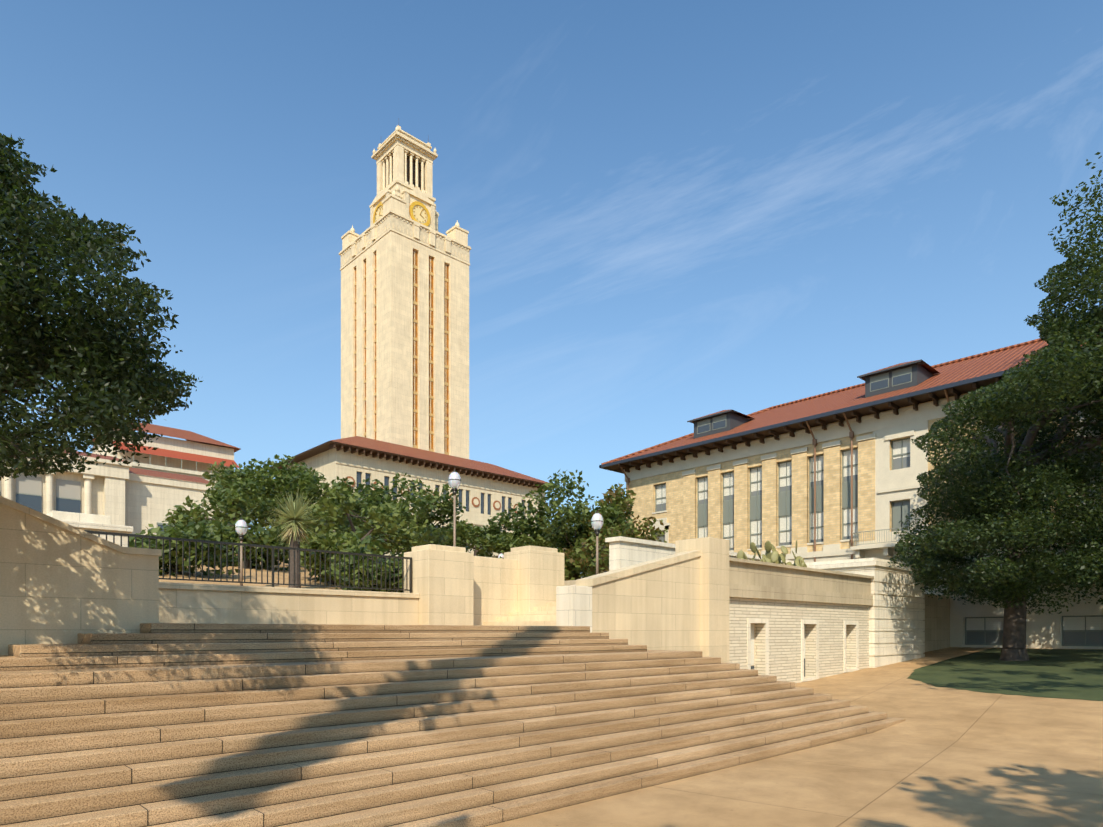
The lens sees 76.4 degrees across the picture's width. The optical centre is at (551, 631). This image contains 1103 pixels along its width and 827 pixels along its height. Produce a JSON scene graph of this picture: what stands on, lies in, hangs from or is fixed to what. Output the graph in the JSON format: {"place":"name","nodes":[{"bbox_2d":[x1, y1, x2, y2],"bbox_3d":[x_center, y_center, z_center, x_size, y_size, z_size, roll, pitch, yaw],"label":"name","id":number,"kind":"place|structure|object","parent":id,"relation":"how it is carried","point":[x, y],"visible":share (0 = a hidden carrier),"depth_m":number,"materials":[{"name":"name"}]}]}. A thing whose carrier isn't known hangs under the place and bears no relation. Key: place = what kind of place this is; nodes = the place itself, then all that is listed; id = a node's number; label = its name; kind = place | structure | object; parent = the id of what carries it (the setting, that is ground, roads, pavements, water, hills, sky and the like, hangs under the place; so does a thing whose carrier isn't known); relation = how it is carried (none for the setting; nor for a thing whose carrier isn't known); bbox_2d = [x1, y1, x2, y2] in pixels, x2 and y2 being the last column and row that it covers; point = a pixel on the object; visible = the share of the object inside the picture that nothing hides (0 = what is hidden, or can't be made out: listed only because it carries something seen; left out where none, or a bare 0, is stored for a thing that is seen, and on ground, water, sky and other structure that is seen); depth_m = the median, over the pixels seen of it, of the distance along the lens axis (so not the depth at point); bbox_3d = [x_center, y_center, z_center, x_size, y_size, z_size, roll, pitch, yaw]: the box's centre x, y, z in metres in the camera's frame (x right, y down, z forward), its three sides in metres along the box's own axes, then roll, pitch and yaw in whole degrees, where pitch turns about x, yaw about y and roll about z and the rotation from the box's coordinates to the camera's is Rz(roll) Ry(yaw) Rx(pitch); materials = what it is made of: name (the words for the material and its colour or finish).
{"place":"outdoors","nodes":[
{"label":"outdoors","id":0,"kind":"place"},
{"bbox_2d":[0,0,1102,573],"label":"sky","id":1,"kind":"structure","parent":0,"point":[674,213],"materials":[{"name":"blue"}]},
{"bbox_2d":[134,540,1102,826],"bbox_3d":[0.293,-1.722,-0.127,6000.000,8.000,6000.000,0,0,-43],"label":"ground","id":2,"kind":"structure","parent":0,"point":[950,758],"depth_m":11.15,"materials":[{"name":"beige concrete"}]},
{"bbox_2d":[0,133,202,480],"bbox_3d":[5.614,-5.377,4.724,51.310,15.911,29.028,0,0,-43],"label":"oak tree","id":3,"kind":"object","parent":2,"relation":"on","point":[99,367],"visible":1,"depth_m":6.63,"materials":[{"name":"green plant"}]},
{"bbox_2d":[0,452,213,534],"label":"mall building","id":4,"kind":"structure","parent":2,"relation":"on","point":[119,494],"depth_m":68.72,"materials":[{"name":"white stone"}]},
{"bbox_2d":[64,450,214,484],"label":"mall roof","id":5,"kind":"structure","parent":4,"relation":"on","point":[164,475],"depth_m":75.44,"materials":[{"name":"red tile"}]},
{"bbox_2d":[92,428,248,528],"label":"building","id":6,"kind":"structure","parent":2,"relation":"on","point":[181,457],"depth_m":97.80,"materials":[{"name":"white stone"}]},
{"bbox_2d":[87,423,239,452],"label":"roof","id":7,"kind":"structure","parent":6,"relation":"on","point":[178,433],"depth_m":100.87,"materials":[{"name":"red tile"}]},
{"bbox_2d":[129,524,243,577],"bbox_3d":[-12.582,-2.659,23.222,4.296,2.079,3.218,0,0,-18],"label":"bush","id":8,"kind":"object","parent":2,"relation":"on","point":[196,530],"visible":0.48,"depth_m":22.95,"materials":[{"name":"green plant"}]},
{"bbox_2d":[140,519,255,559],"bbox_3d":[-14.623,-3.741,29.660,5.027,2.187,4.154,0,0,32],"label":"bush","id":9,"kind":"object","parent":2,"relation":"on","point":[181,524],"visible":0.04,"depth_m":29.04,"materials":[{"name":"green plant"}]},
{"bbox_2d":[162,478,287,534],"bbox_3d":[-18.202,-6.468,39.264,6.488,4.270,6.566,0,0,25],"label":"tree","id":10,"kind":"object","parent":2,"relation":"on","point":[233,503],"visible":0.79,"depth_m":37.48,"materials":[{"name":"green plant"}]},
{"bbox_2d":[235,517,247,585],"bbox_3d":[-9.579,-2.120,21.639,0.360,2.798,0.368,0,0,-43],"label":"lamp","id":11,"kind":"object","parent":2,"relation":"on","point":[241,527],"visible":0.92,"depth_m":21.60,"materials":[{"name":"white glass"}]},
{"bbox_2d":[205,517,300,569],"bbox_3d":[-12.176,-3.495,28.712,4.057,2.434,3.794,0,0,-43],"label":"bush","id":12,"kind":"object","parent":2,"relation":"on","point":[260,537],"visible":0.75,"depth_m":28.34,"materials":[{"name":"green plant"}]},
{"bbox_2d":[202,454,335,534],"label":"tree","id":13,"kind":"object","parent":2,"relation":"on","point":[263,477],"visible":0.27,"depth_m":46.29,"materials":[{"name":"green plant"}]},
{"bbox_2d":[264,488,322,587],"bbox_3d":[-8.556,-2.927,23.216,1.927,3.505,2.000,0,0,8],"label":"yucca palm","id":14,"kind":"object","parent":2,"relation":"on","point":[293,530],"visible":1,"depth_m":23.00,"materials":[{"name":"green plant"}]},
{"bbox_2d":[246,465,396,540],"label":"tree","id":15,"kind":"object","parent":2,"relation":"on","point":[304,482],"visible":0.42,"depth_m":44.75,"materials":[{"name":"green plant"}]},
{"bbox_2d":[300,531,378,583],"bbox_3d":[-8.080,-2.634,26.695,3.367,2.291,4.025,0,0,-43],"label":"bush","id":16,"kind":"object","parent":2,"relation":"on","point":[328,542],"visible":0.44,"depth_m":25.65,"materials":[{"name":"green plant"}]},
{"bbox_2d":[271,485,433,560],"bbox_3d":[-9.374,-4.520,32.839,8.019,4.232,4.151,0,0,-32],"label":"tree","id":17,"kind":"object","parent":2,"relation":"on","point":[337,499],"visible":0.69,"depth_m":32.49,"materials":[{"name":"green plant"}]},
{"bbox_2d":[321,531,403,592],"bbox_3d":[-6.064,-2.246,24.584,3.679,2.498,3.672,0,0,-43],"label":"bush","id":18,"kind":"object","parent":2,"relation":"on","point":[367,548],"visible":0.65,"depth_m":23.86,"materials":[{"name":"green plant"}]},
{"bbox_2d":[0,496,728,662],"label":"stair walls","id":19,"kind":"structure","parent":2,"relation":"on","point":[65,578],"depth_m":17.19,"materials":[{"name":"stone"}]},
{"bbox_2d":[84,530,411,592],"bbox_3d":[-6.366,-1.472,16.011,7.344,0.960,0.044,0,0,-43],"label":"railing","id":20,"kind":"object","parent":19,"relation":"on","point":[227,544],"visible":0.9,"depth_m":15.98,"materials":[{"name":"grey metal"}]},
{"bbox_2d":[483,602,754,665],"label":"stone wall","id":21,"kind":"structure","parent":19,"relation":"on","point":[542,616],"depth_m":19.70,"materials":[{"name":"stone"}]},
{"bbox_2d":[308,489,452,562],"bbox_3d":[-9.431,-5.313,37.695,7.627,4.523,6.813,0,0,17],"label":"tree","id":22,"kind":"object","parent":2,"relation":"on","point":[361,507],"visible":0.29,"depth_m":36.59,"materials":[{"name":"green plant"}]},
{"bbox_2d":[339,125,470,458],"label":"clock tower","id":23,"kind":"structure","parent":2,"relation":"on","point":[405,265],"depth_m":131.57,"materials":[{"name":"stone"}]},
{"bbox_2d":[266,441,548,555],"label":"building wing","id":24,"kind":"structure","parent":2,"relation":"on","point":[483,496],"depth_m":111.22,"materials":[{"name":"beige stone"}]},
{"bbox_2d":[270,436,547,482],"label":"wing roof","id":25,"kind":"structure","parent":24,"relation":"on","point":[364,442],"depth_m":114.94,"materials":[{"name":"red tile"}]},
{"bbox_2d":[355,473,477,559],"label":"tree","id":26,"kind":"object","parent":2,"relation":"on","point":[445,507],"visible":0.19,"depth_m":48.56,"materials":[{"name":"green plant"}]},
{"bbox_2d":[0,623,904,826],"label":"stairs","id":27,"kind":"structure","parent":2,"relation":"on","point":[233,725],"depth_m":9.43,"materials":[{"name":"stone"}]},
{"bbox_2d":[448,469,460,546],"bbox_3d":[-4.394,-4.032,31.768,0.576,6.620,0.588,0,0,-43],"label":"lamp","id":28,"kind":"object","parent":2,"relation":"on","point":[454,479],"visible":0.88,"depth_m":31.70,"materials":[{"name":"white glass"}]},
{"bbox_2d":[435,519,510,556],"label":"bush","id":29,"kind":"object","parent":2,"relation":"on","point":[461,523],"visible":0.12,"depth_m":54.60,"materials":[{"name":"green plant"}]},
{"bbox_2d":[462,512,548,557],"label":"bush","id":30,"kind":"object","parent":2,"relation":"on","point":[490,538],"visible":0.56,"depth_m":49.74,"materials":[{"name":"green plant"}]},
{"bbox_2d":[502,523,571,551],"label":"bush","id":31,"kind":"object","parent":2,"relation":"on","point":[540,541],"visible":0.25,"depth_m":48.10,"materials":[{"name":"green plant"}]},
{"bbox_2d":[499,547,595,580],"bbox_3d":[-0.350,-3.080,36.052,5.134,2.646,5.189,0,0,-43],"label":"bush","id":32,"kind":"object","parent":2,"relation":"on","point":[569,573],"visible":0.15,"depth_m":34.84,"materials":[{"name":"green plant"}]},
{"bbox_2d":[501,470,634,551],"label":"tree","id":33,"kind":"object","parent":2,"relation":"on","point":[522,524],"visible":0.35,"depth_m":48.42,"materials":[{"name":"green plant"}]},
{"bbox_2d":[538,495,637,576],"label":"tree","id":34,"kind":"object","parent":2,"relation":"on","point":[557,529],"visible":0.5,"depth_m":43.73,"materials":[{"name":"green plant"}]},
{"bbox_2d":[568,524,618,577],"bbox_3d":[2.705,-3.432,36.445,6.531,4.204,6.107,0,0,-43],"label":"bush","id":35,"kind":"object","parent":2,"relation":"on","point":[585,556],"visible":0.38,"depth_m":34.19,"materials":[{"name":"green plant"}]},
{"bbox_2d":[574,484,667,574],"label":"tree","id":36,"kind":"object","parent":2,"relation":"on","point":[616,495],"visible":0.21,"depth_m":45.15,"materials":[{"name":"green plant"}]},
{"bbox_2d":[564,536,949,683],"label":"terrace wall","id":37,"kind":"structure","parent":2,"relation":"on","point":[815,620],"depth_m":26.50,"materials":[{"name":"stone"}]},
{"bbox_2d":[591,511,603,574],"bbox_3d":[1.758,-2.878,26.917,0.480,3.513,0.490,0,0,-43],"label":"lamp","id":38,"kind":"object","parent":37,"relation":"on","point":[597,521],"visible":0.88,"depth_m":26.84,"materials":[{"name":"white glass"}]},
{"bbox_2d":[737,540,806,566],"bbox_3d":[8.870,-2.835,28.186,3.860,1.779,1.805,0,0,-43],"label":"prickly pear","id":39,"kind":"object","parent":37,"relation":"on","point":[774,556],"visible":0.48,"depth_m":27.68,"materials":[{"name":"green plant"}]},
{"bbox_2d":[599,365,1102,648],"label":"building","id":40,"kind":"structure","parent":2,"relation":"on","point":[821,487],"depth_m":42.90,"materials":[{"name":"brick"}]},
{"bbox_2d":[601,329,1100,464],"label":"roof","id":41,"kind":"structure","parent":40,"relation":"on","point":[902,378],"depth_m":43.62,"materials":[{"name":"red tile"}]},
{"bbox_2d":[852,526,924,545],"bbox_3d":[19.272,-5.416,40.118,1.093,0.755,3.690,0,0,-43],"label":"balcony rail","id":42,"kind":"object","parent":40,"relation":"on","point":[854,533],"visible":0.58,"depth_m":39.95,"materials":[{"name":"grey"}]},
{"bbox_2d":[890,152,1102,660],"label":"oak tree","id":43,"kind":"object","parent":2,"relation":"on","point":[1025,470],"visible":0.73,"depth_m":27.24,"materials":[{"name":"green plant"}]},
{"bbox_2d":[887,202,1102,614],"bbox_3d":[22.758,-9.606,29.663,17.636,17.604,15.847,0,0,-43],"label":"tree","id":44,"kind":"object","parent":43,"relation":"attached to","point":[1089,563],"visible":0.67,"depth_m":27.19,"materials":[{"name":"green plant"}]},
{"bbox_2d":[908,648,1102,700],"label":"lawn","id":45,"kind":"structure","parent":2,"relation":"on","point":[1064,673],"depth_m":25.32,"materials":[{"name":"green plant"}]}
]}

